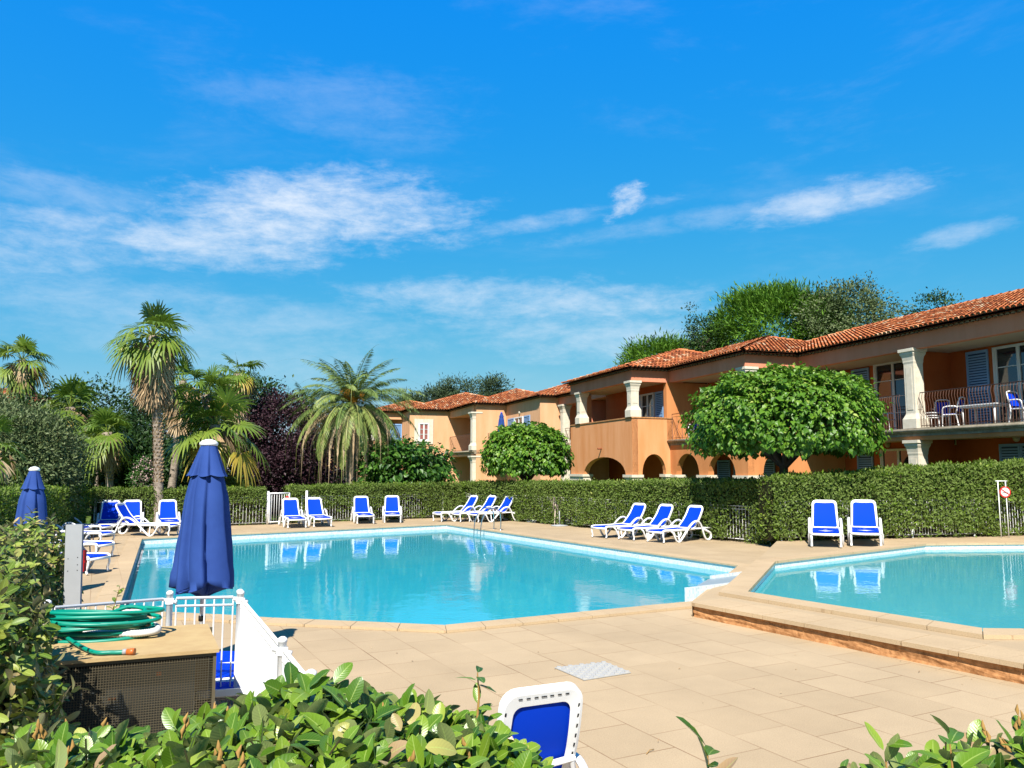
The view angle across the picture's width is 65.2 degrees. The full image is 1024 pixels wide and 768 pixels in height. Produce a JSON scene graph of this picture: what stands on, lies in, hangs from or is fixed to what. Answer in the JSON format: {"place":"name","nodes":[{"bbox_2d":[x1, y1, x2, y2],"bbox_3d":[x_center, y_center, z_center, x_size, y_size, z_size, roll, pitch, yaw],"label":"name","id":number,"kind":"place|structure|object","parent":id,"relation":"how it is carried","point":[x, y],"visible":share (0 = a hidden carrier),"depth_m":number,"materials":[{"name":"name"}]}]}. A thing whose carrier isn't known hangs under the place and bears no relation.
{"place":"outdoors","nodes":[
{"label":"outdoors","id":0,"kind":"place"},
{"bbox_2d":[64,476,556,545],"bbox_3d":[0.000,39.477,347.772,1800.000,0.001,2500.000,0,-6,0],"label":"ground","id":1,"kind":"structure","parent":0,"point":[274,517],"depth_m":34.51,"materials":[{"name":"stone"}]},
{"bbox_2d":[0,413,32,486],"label":"fan palm","id":2,"kind":"object","parent":1,"relation":"on","point":[4,466],"visible":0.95,"depth_m":19.11,"materials":[{"name":"green plant"}]},
{"bbox_2d":[0,334,57,452],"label":"fan palm","id":3,"kind":"object","parent":1,"relation":"on","point":[20,372],"visible":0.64,"depth_m":40.97,"materials":[{"name":"green plant"}]},
{"bbox_2d":[0,377,63,484],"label":"olive bush","id":4,"kind":"object","parent":1,"relation":"on","point":[3,398],"visible":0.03,"depth_m":26.14,"materials":[{"name":"green plant"}]},
{"bbox_2d":[0,481,90,531],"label":"hedge","id":5,"kind":"object","parent":1,"relation":"on","point":[9,496],"visible":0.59,"depth_m":22.27,"materials":[{"name":"green plant"}]},
{"bbox_2d":[0,398,106,520],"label":"olive bush","id":6,"kind":"object","parent":1,"relation":"on","point":[62,465],"visible":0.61,"depth_m":23.99,"materials":[{"name":"green plant"}]},
{"bbox_2d":[0,379,135,506],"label":"dark tree","id":7,"kind":"object","parent":1,"relation":"on","point":[39,396],"visible":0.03,"depth_m":39.80,"materials":[{"name":"green plant"}]},
{"bbox_2d":[41,373,115,483],"bbox_3d":[-19.837,2.691,35.931,3.777,6.454,3.567,4,-8,-35],"label":"fan palm","id":8,"kind":"object","parent":1,"relation":"on","point":[71,388],"visible":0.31,"depth_m":36.03,"materials":[{"name":"green plant"}]},
{"bbox_2d":[30,371,151,507],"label":"dark tree","id":9,"kind":"object","parent":1,"relation":"on","point":[106,395],"visible":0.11,"depth_m":43.82,"materials":[{"name":"green plant"}]},
{"bbox_2d":[74,406,137,491],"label":"fan palm","id":10,"kind":"object","parent":1,"relation":"on","point":[108,460],"visible":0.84,"depth_m":33.63,"materials":[{"name":"green plant"}]},
{"bbox_2d":[48,415,169,512],"bbox_3d":[-19.325,3.837,37.929,7.358,5.112,7.643,0,-6,0],"label":"dark tree","id":11,"kind":"object","parent":1,"relation":"on","point":[140,430],"visible":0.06,"depth_m":37.36,"materials":[{"name":"green plant"}]},
{"bbox_2d":[82,422,192,507],"bbox_3d":[-16.817,3.905,36.964,6.726,4.244,6.459,0,-6,0],"label":"dark tree","id":12,"kind":"object","parent":1,"relation":"on","point":[122,471],"visible":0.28,"depth_m":35.41,"materials":[{"name":"green plant"}]},
{"bbox_2d":[124,446,166,487],"bbox_3d":[-13.442,3.737,29.116,1.333,2.938,1.490,-6,-8,44],"label":"oleander bush","id":13,"kind":"object","parent":1,"relation":"on","point":[141,480],"visible":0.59,"depth_m":29.01,"materials":[{"name":"green plant"}]},
{"bbox_2d":[111,387,223,444],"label":"dark tree","id":14,"kind":"object","parent":1,"relation":"on","point":[143,418],"visible":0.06,"depth_m":40.72,"materials":[{"name":"green plant"}]},
{"bbox_2d":[162,354,213,487],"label":"fan palm","id":15,"kind":"object","parent":1,"relation":"on","point":[172,482],"visible":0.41,"depth_m":34.69,"materials":[{"name":"green plant"}]},
{"bbox_2d":[173,362,248,435],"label":"fan palm","id":16,"kind":"object","parent":1,"relation":"on","point":[211,380],"visible":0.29,"depth_m":32.44,"materials":[{"name":"green plant"}]},
{"bbox_2d":[163,382,270,486],"bbox_3d":[-11.435,2.667,30.900,4.120,5.422,4.071,0,-6,0],"label":"fan palm","id":17,"kind":"object","parent":1,"relation":"on","point":[227,443],"visible":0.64,"depth_m":30.62,"materials":[{"name":"green plant"}]},
{"bbox_2d":[164,418,277,487],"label":"dark tree","id":18,"kind":"object","parent":1,"relation":"on","point":[229,470],"visible":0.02,"depth_m":38.93,"materials":[{"name":"green plant"}]},
{"bbox_2d":[211,352,268,478],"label":"fan palm","id":19,"kind":"object","parent":1,"relation":"on","point":[247,383],"visible":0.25,"depth_m":37.86,"materials":[{"name":"green plant"}]},
{"bbox_2d":[224,470,266,494],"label":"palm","id":20,"kind":"object","parent":1,"relation":"on","point":[230,480],"visible":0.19,"depth_m":31.10,"materials":[{"name":"green plant"}]},
{"bbox_2d":[225,367,293,444],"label":"dark tree","id":21,"kind":"object","parent":1,"relation":"on","point":[268,386],"visible":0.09,"depth_m":42.01,"materials":[{"name":"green plant"}]},
{"bbox_2d":[225,379,332,515],"bbox_3d":[-11.468,3.360,38.839,5.497,7.278,5.914,0,-6,0],"label":"plum tree","id":22,"kind":"object","parent":1,"relation":"on","point":[271,403],"visible":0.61,"depth_m":37.92,"materials":[{"name":"purple plant"}]},
{"bbox_2d":[277,379,328,480],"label":"tree","id":23,"kind":"object","parent":1,"relation":"on","point":[309,406],"visible":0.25,"depth_m":40.85,"materials":[{"name":"green plant"}]},
{"bbox_2d":[262,421,345,494],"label":"plum tree","id":24,"kind":"object","parent":1,"relation":"on","point":[322,472],"visible":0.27,"depth_m":39.13,"materials":[{"name":"purple plant"}]},
{"bbox_2d":[297,424,375,483],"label":"dark tree","id":25,"kind":"object","parent":1,"relation":"on","point":[360,459],"visible":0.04,"depth_m":44.85,"materials":[{"name":"green plant"}]},
{"bbox_2d":[276,344,441,486],"bbox_3d":[-7.117,2.204,35.959,7.936,7.404,6.924,0,-6,0],"label":"date palm","id":26,"kind":"object","parent":1,"relation":"on","point":[352,421],"visible":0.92,"depth_m":35.23,"materials":[{"name":"green plant"}]},
{"bbox_2d":[351,434,461,491],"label":"fig tree","id":27,"kind":"object","parent":1,"relation":"on","point":[419,462],"visible":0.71,"depth_m":34.80,"materials":[{"name":"green plant"}]},
{"bbox_2d":[406,380,452,402],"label":"conifer tree","id":28,"kind":"object","parent":1,"relation":"on","point":[431,392],"visible":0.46,"depth_m":97.49,"materials":[{"name":"green plant"}]},
{"bbox_2d":[322,384,575,482],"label":"apartment building","id":29,"kind":"structure","parent":1,"relation":"on","point":[464,424],"depth_m":63.73,"materials":[{"name":"paint"}]},
{"bbox_2d":[431,371,466,399],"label":"conifer tree","id":30,"kind":"object","parent":1,"relation":"on","point":[443,381],"visible":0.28,"depth_m":97.84,"materials":[{"name":"green plant"}]},
{"bbox_2d":[447,372,496,395],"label":"conifer tree","id":31,"kind":"object","parent":1,"relation":"on","point":[467,386],"visible":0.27,"depth_m":97.94,"materials":[{"name":"green plant"}]},
{"bbox_2d":[474,370,514,395],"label":"conifer tree","id":32,"kind":"object","parent":1,"relation":"on","point":[491,382],"visible":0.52,"depth_m":97.87,"materials":[{"name":"green plant"}]},
{"bbox_2d":[479,421,574,480],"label":"mulberry tree","id":33,"kind":"object","parent":1,"relation":"on","point":[515,450],"visible":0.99,"depth_m":32.65,"materials":[{"name":"green plant"}]},
{"bbox_2d":[607,327,698,366],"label":"umbrella pine","id":34,"kind":"object","parent":1,"relation":"on","point":[636,351],"visible":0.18,"depth_m":64.87,"materials":[{"name":"green plant"}]},
{"bbox_2d":[675,301,728,351],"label":"dark tree","id":35,"kind":"object","parent":1,"relation":"on","point":[694,340],"visible":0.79,"depth_m":60.38,"materials":[{"name":"green plant"}]},
{"bbox_2d":[690,274,868,351],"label":"umbrella pine","id":36,"kind":"object","parent":1,"relation":"on","point":[756,309],"visible":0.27,"depth_m":59.55,"materials":[{"name":"green plant"}]},
{"bbox_2d":[678,361,893,473],"bbox_3d":[7.909,1.957,23.324,5.930,5.215,5.863,0,-6,0],"label":"mulberry tree","id":37,"kind":"object","parent":1,"relation":"on","point":[812,410],"visible":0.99,"depth_m":21.66,"materials":[{"name":"green plant"}]},
{"bbox_2d":[555,288,1023,484],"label":"apartment building","id":38,"kind":"structure","parent":1,"relation":"on","point":[627,425],"depth_m":33.36,"materials":[{"name":"paint"}]},
{"bbox_2d":[640,392,654,416],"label":"french door","id":39,"kind":"structure","parent":38,"relation":"in","point":[647,401],"depth_m":42.25,"materials":[{"name":"white paint"}]},
{"bbox_2d":[873,360,905,429],"bbox_3d":[15.556,0.538,32.557,0.096,2.914,2.043,2,-6,-19],"label":"french door","id":40,"kind":"structure","parent":38,"relation":"in","point":[890,375],"depth_m":32.67,"materials":[{"name":"white paint"}]},
{"bbox_2d":[880,448,907,466],"bbox_3d":[15.578,4.078,32.110,0.096,2.955,1.905,2,-6,-19],"label":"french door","id":41,"kind":"structure","parent":38,"relation":"in","point":[895,456],"depth_m":32.50,"materials":[{"name":"brown paint"}]},
{"bbox_2d":[930,399,950,426],"bbox_3d":[15.741,1.123,29.374,0.645,1.081,0.663,-1,-6,11],"label":"balcony chair","id":42,"kind":"object","parent":38,"relation":"on","point":[945,409],"visible":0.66,"depth_m":29.18,"materials":[{"name":"fabric"}]},
{"bbox_2d":[957,403,1010,423],"bbox_3d":[16.116,1.065,27.245,0.800,0.730,1.500,2,-6,-19],"label":"balcony table","id":43,"kind":"object","parent":38,"relation":"on","point":[973,406],"visible":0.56,"depth_m":26.98,"materials":[{"name":"white plastic"}]},
{"bbox_2d":[992,343,1023,422],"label":"french door","id":44,"kind":"structure","parent":38,"relation":"in","point":[1008,360],"depth_m":27.78,"materials":[{"name":"white paint"}]},
{"bbox_2d":[1006,391,1023,421],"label":"balcony chair","id":45,"kind":"object","parent":38,"relation":"on","point":[1012,399],"visible":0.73,"depth_m":25.81,"materials":[{"name":"white plastic"}]},
{"bbox_2d":[782,274,919,339],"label":"oak tree","id":46,"kind":"object","parent":1,"relation":"on","point":[854,306],"visible":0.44,"depth_m":56.61,"materials":[{"name":"green plant"}]},
{"bbox_2d":[901,286,963,314],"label":"dark tree","id":47,"kind":"object","parent":1,"relation":"on","point":[934,297],"visible":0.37,"depth_m":57.64,"materials":[{"name":"green plant"}]},
{"bbox_2d":[121,529,728,624],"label":"water","id":48,"kind":"structure","parent":0,"point":[442,576],"depth_m":16.32,"materials":[{"name":"liquid"}]},
{"bbox_2d":[0,0,1023,468],"label":"sky","id":49,"kind":"structure","parent":0,"point":[522,190],"materials":[{"name":"blue"}]},
{"bbox_2d":[82,518,1023,767],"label":"deck","id":50,"kind":"structure","parent":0,"point":[722,687],"depth_m":7.95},
{"bbox_2d":[14,467,47,532],"bbox_3d":[-7.712,2.381,12.815,0.538,2.105,0.618,2,-7,-20],"label":"parasol","id":51,"kind":"object","parent":50,"relation":"on","point":[32,496],"visible":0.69,"depth_m":12.77,"materials":[{"name":"blue fabric"}]},
{"bbox_2d":[0,506,90,745],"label":"hedge","id":52,"kind":"object","parent":50,"relation":"on","point":[32,562],"visible":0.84,"depth_m":3.76,"materials":[{"name":"green plant"}]},
{"bbox_2d":[63,524,86,608],"bbox_3d":[-3.622,1.967,6.600,0.196,1.603,0.068,0,-6,4],"label":"shower board","id":53,"kind":"object","parent":50,"relation":"on","point":[75,561],"visible":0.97,"depth_m":6.62,"materials":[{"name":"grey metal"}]},
{"bbox_2d":[50,542,110,574],"bbox_3d":[-9.242,3.496,16.122,2.133,0.611,0.777,-1,-6,10],"label":"sun lounger","id":54,"kind":"object","parent":50,"relation":"on","point":[91,557],"visible":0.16,"depth_m":16.15,"materials":[{"name":"white plastic"}]},
{"bbox_2d":[54,530,114,557],"bbox_3d":[-10.546,3.792,18.881,2.133,0.611,0.777,-1,-6,8],"label":"sun lounger","id":55,"kind":"object","parent":50,"relation":"on","point":[97,544],"visible":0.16,"depth_m":18.96,"materials":[{"name":"white plastic"}]},
{"bbox_2d":[55,522,114,540],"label":"sun lounger","id":56,"kind":"object","parent":50,"relation":"on","point":[101,533],"visible":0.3,"depth_m":22.15,"materials":[{"name":"white plastic"}]},
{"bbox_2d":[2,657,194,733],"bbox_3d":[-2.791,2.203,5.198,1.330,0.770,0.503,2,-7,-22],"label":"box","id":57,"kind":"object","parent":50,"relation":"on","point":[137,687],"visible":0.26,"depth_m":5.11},
{"bbox_2d":[95,500,121,532],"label":"sun lounger","id":58,"kind":"object","parent":50,"relation":"on","point":[109,514],"visible":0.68,"depth_m":27.39,"materials":[{"name":"white plastic"}]},
{"bbox_2d":[0,624,218,733],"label":"equipment cage","id":59,"kind":"object","parent":50,"relation":"on","point":[197,642],"visible":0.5,"depth_m":5.08,"materials":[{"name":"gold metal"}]},
{"bbox_2d":[48,605,164,654],"bbox_3d":[-2.797,1.635,5.362,0.878,0.217,0.781,0,-6,0],"label":"garden hose","id":60,"kind":"object","parent":59,"relation":"on","point":[73,622],"visible":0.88,"depth_m":5.39,"materials":[{"name":"green rubber"}]},
{"bbox_2d":[83,609,161,636],"bbox_3d":[-2.774,1.686,5.651,0.690,0.144,0.416,0,-6,0],"label":"suction hose","id":61,"kind":"object","parent":59,"relation":"on","point":[157,629],"visible":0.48,"depth_m":5.47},
{"bbox_2d":[119,500,143,531],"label":"sun lounger","id":62,"kind":"object","parent":50,"relation":"on","point":[134,507],"visible":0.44,"depth_m":27.88,"materials":[{"name":"white plastic"}]},
{"bbox_2d":[106,503,179,536],"bbox_3d":[-11.623,4.269,25.234,2.076,1.020,0.777,0,-6,3],"label":"sun lounger","id":63,"kind":"object","parent":50,"relation":"on","point":[126,515],"visible":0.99,"depth_m":25.17,"materials":[{"name":"white plastic"}]},
{"bbox_2d":[43,589,246,705],"bbox_3d":[-2.796,2.158,6.090,1.445,1.110,0.203,3,-7,-23],"label":"pool fence","id":64,"kind":"object","parent":50,"relation":"on","point":[169,601],"visible":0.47,"depth_m":6.26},
{"bbox_2d":[99,300,200,527],"bbox_3d":[-13.068,0.982,28.793,3.378,8.324,3.197,-5,-8,41],"label":"fan palm","id":65,"kind":"object","parent":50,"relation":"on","point":[151,363],"visible":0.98,"depth_m":28.59,"materials":[{"name":"green plant"}]},
{"bbox_2d":[155,499,180,531],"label":"sun lounger","id":66,"kind":"object","parent":50,"relation":"on","point":[167,513],"visible":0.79,"depth_m":27.93,"materials":[{"name":"white plastic"}]},
{"bbox_2d":[87,484,268,529],"bbox_3d":[-12.007,4.424,29.051,6.174,1.599,1.084,3,-7,-26],"label":"hedge","id":67,"kind":"object","parent":50,"relation":"on","point":[122,494],"visible":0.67,"depth_m":28.79,"materials":[{"name":"green plant"}]},
{"bbox_2d":[93,496,270,529],"bbox_3d":[-11.806,4.636,28.994,5.965,1.080,0.054,3,-7,-26],"label":"pool fence","id":68,"kind":"object","parent":50,"relation":"on","point":[179,509],"visible":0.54,"depth_m":29.76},
{"bbox_2d":[169,439,233,623],"bbox_3d":[-3.212,1.767,8.368,0.614,2.375,0.696,5,-8,-39],"label":"parasol","id":69,"kind":"object","parent":50,"relation":"on","point":[203,561],"visible":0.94,"depth_m":8.21,"materials":[{"name":"blue fabric"}]},
{"bbox_2d":[193,651,247,713],"bbox_3d":[-2.283,2.481,6.684,0.777,0.611,2.133,2,-6,-17],"label":"sun lounger","id":70,"kind":"object","parent":50,"relation":"on","point":[223,691],"visible":0.1,"depth_m":6.31,"materials":[{"name":"white plastic"}]},
{"bbox_2d":[233,590,316,766],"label":"pool fence","id":71,"kind":"object","parent":50,"relation":"on","point":[263,653],"visible":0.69,"depth_m":5.41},
{"bbox_2d":[266,491,307,524],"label":"pool gate","id":72,"kind":"structure","parent":50,"relation":"on","point":[268,521],"depth_m":30.23,"materials":[{"name":"white plastic"}]},
{"bbox_2d":[278,498,306,527],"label":"sun lounger","id":73,"kind":"object","parent":50,"relation":"on","point":[290,511],"visible":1,"depth_m":29.61,"materials":[{"name":"white plastic"}]},
{"bbox_2d":[302,497,331,526],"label":"sun lounger","id":74,"kind":"object","parent":50,"relation":"on","point":[314,510],"visible":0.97,"depth_m":30.11,"materials":[{"name":"white plastic"}]},
{"bbox_2d":[350,496,374,523],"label":"sun lounger","id":75,"kind":"object","parent":50,"relation":"on","point":[361,505],"visible":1,"depth_m":31.88,"materials":[{"name":"white plastic"}]},
{"bbox_2d":[301,493,443,522],"bbox_3d":[-5.603,5.063,32.968,6.361,1.080,0.055,4,-7,-34],"label":"pool fence","id":76,"kind":"object","parent":50,"relation":"on","point":[373,506],"visible":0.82,"depth_m":32.90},
{"bbox_2d":[281,480,467,522],"bbox_3d":[-5.422,4.826,33.303,8.180,1.718,1.519,3,-7,-28],"label":"hedge","id":77,"kind":"object","parent":50,"relation":"on","point":[452,494],"visible":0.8,"depth_m":33.17,"materials":[{"name":"green plant"}]},
{"bbox_2d":[382,495,401,522],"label":"sun lounger","id":78,"kind":"object","parent":50,"relation":"on","point":[391,508],"visible":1,"depth_m":32.47,"materials":[{"name":"white plastic"}]},
{"bbox_2d":[92,523,749,632],"bbox_3d":[-3.258,4.116,19.288,12.568,0.034,18.757,3,-7,-29],"label":"coping","id":79,"kind":"object","parent":50,"relation":"on","point":[120,573],"visible":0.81,"depth_m":11.50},
{"bbox_2d":[122,525,735,600],"bbox_3d":[-3.242,4.854,19.194,11.894,1.451,18.051,3,-7,-29],"label":"pool basin","id":80,"kind":"object","parent":50,"relation":"in","point":[699,564],"visible":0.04,"depth_m":24.27,"materials":[{"name":"tile"}]},
{"bbox_2d":[685,572,740,601],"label":"steps","id":81,"kind":"structure","parent":80,"relation":"in","point":[694,592],"depth_m":13.85,"materials":[{"name":"tile"}]},
{"bbox_2d":[432,495,482,521],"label":"sun lounger","id":82,"kind":"object","parent":50,"relation":"on","point":[470,504],"visible":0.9,"depth_m":32.62,"materials":[{"name":"white plastic"}]},
{"bbox_2d":[451,495,502,521],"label":"sun lounger","id":83,"kind":"object","parent":50,"relation":"on","point":[489,501],"visible":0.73,"depth_m":32.55,"materials":[{"name":"white plastic"}]},
{"bbox_2d":[468,496,519,522],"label":"sun lounger","id":84,"kind":"object","parent":50,"relation":"on","point":[505,505],"visible":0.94,"depth_m":32.12,"materials":[{"name":"white plastic"}]},
{"bbox_2d":[0,662,1023,767],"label":"hedge","id":85,"kind":"object","parent":50,"relation":"on","point":[298,719],"visible":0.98,"depth_m":1.76,"materials":[{"name":"green plant"}]},
{"bbox_2d":[457,666,495,717],"bbox_3d":[-0.084,0.806,2.087,0.106,0.131,0.081,-5,-8,40],"label":"shoot","id":86,"kind":"object","parent":85,"relation":"on","point":[476,692],"visible":0.91,"depth_m":2.08,"materials":[{"name":"green plant"}]},
{"bbox_2d":[676,716,737,767],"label":"shoot","id":87,"kind":"object","parent":85,"relation":"in","point":[726,763],"visible":1,"depth_m":1.50,"materials":[{"name":"green plant"}]},
{"bbox_2d":[859,721,917,767],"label":"shoot","id":88,"kind":"object","parent":85,"relation":"on","point":[895,743],"visible":1,"depth_m":1.54,"materials":[{"name":"green plant"}]},
{"bbox_2d":[911,714,989,767],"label":"shoot","id":89,"kind":"object","parent":85,"relation":"in","point":[970,757],"visible":1,"depth_m":1.56,"materials":[{"name":"green plant"}]},
{"bbox_2d":[497,682,587,767],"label":"sun lounger","id":90,"kind":"object","parent":50,"relation":"on","point":[546,718],"visible":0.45,"depth_m":4.22,"materials":[{"name":"fabric"}]},
{"bbox_2d":[554,661,630,679],"bbox_3d":[0.837,2.930,8.204,0.599,0.020,0.560,3,-7,-28],"label":"skimmer cover","id":91,"kind":"object","parent":50,"relation":"on","point":[592,670],"visible":1,"depth_m":8.17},
{"bbox_2d":[465,493,770,544],"bbox_3d":[2.804,4.586,28.532,0.620,1.080,15.508,5,-8,-36],"label":"pool fence","id":92,"kind":"object","parent":50,"relation":"on","point":[651,516],"visible":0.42,"depth_m":24.97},
{"bbox_2d":[460,476,775,544],"bbox_3d":[2.925,4.198,28.630,1.626,1.971,16.066,4,-8,-36],"label":"hedge","id":93,"kind":"object","parent":50,"relation":"on","point":[721,492],"visible":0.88,"depth_m":26.79,"materials":[{"name":"green plant"}]},
{"bbox_2d":[591,503,651,538],"bbox_3d":[3.425,4.226,24.834,2.076,1.020,0.777,5,-8,-37],"label":"sun lounger","id":94,"kind":"object","parent":50,"relation":"on","point":[635,515],"visible":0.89,"depth_m":24.98,"materials":[{"name":"white plastic"}]},
{"bbox_2d":[617,504,681,540],"bbox_3d":[4.137,4.148,24.110,2.076,1.020,0.777,5,-8,-37],"label":"sun lounger","id":95,"kind":"object","parent":50,"relation":"on","point":[661,518],"visible":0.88,"depth_m":24.24,"materials":[{"name":"white plastic"}]},
{"bbox_2d":[646,505,711,542],"bbox_3d":[4.847,4.057,23.262,2.076,1.020,0.777,5,-8,-37],"label":"sun lounger","id":96,"kind":"object","parent":50,"relation":"on","point":[689,521],"visible":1,"depth_m":23.42,"materials":[{"name":"white plastic"}]},
{"bbox_2d":[693,606,1023,683],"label":"terrace riser","id":97,"kind":"object","parent":50,"relation":"on","point":[990,670],"visible":1,"depth_m":8.97,"materials":[{"name":"stone"}]},
{"bbox_2d":[692,598,1023,668],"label":"terrace edging","id":98,"kind":"object","parent":97,"relation":"on","point":[1005,656],"visible":1,"depth_m":9.13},
{"bbox_2d":[693,535,1023,649],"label":"raised terrace","id":99,"kind":"structure","parent":0,"point":[785,548],"depth_m":18.26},
{"bbox_2d":[808,500,843,547],"bbox_3d":[7.880,3.489,20.133,0.824,1.082,2.201,-2,-7,21],"label":"sun lounger","id":100,"kind":"object","parent":99,"relation":"on","point":[825,522],"visible":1,"depth_m":20.54,"materials":[{"name":"white plastic"}]},
{"bbox_2d":[847,500,883,545],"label":"sun lounger","id":101,"kind":"object","parent":99,"relation":"on","point":[864,519],"visible":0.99,"depth_m":20.67,"materials":[{"name":"white plastic"}]},
{"bbox_2d":[719,541,1023,639],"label":"paddling pool coping","id":102,"kind":"object","parent":99,"relation":"on","point":[744,583],"visible":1,"depth_m":11.11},
{"bbox_2d":[751,545,1023,632],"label":"paddling pool basin","id":103,"kind":"object","parent":99,"relation":"in","point":[835,558],"visible":0.15,"depth_m":18.42,"materials":[{"name":"tile"}]},
{"bbox_2d":[756,456,1023,541],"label":"hedge","id":104,"kind":"object","parent":99,"relation":"on","point":[932,483],"visible":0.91,"depth_m":21.84,"materials":[{"name":"green plant"}]},
{"bbox_2d":[779,498,1023,540],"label":"pool fence","id":105,"kind":"object","parent":99,"relation":"on","point":[930,518],"visible":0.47,"depth_m":22.16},
{"bbox_2d":[997,481,1010,537],"bbox_3d":[13.551,3.443,22.013,0.395,1.559,0.054,0,-6,0],"label":"warning sign","id":106,"kind":"object","parent":99,"relation":"on","point":[1004,491],"visible":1,"depth_m":22.04,"materials":[{"name":"red plastic"}]},
{"bbox_2d":[755,549,1023,630],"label":"paddling pool water","id":107,"kind":"structure","parent":0,"point":[982,588],"depth_m":13.70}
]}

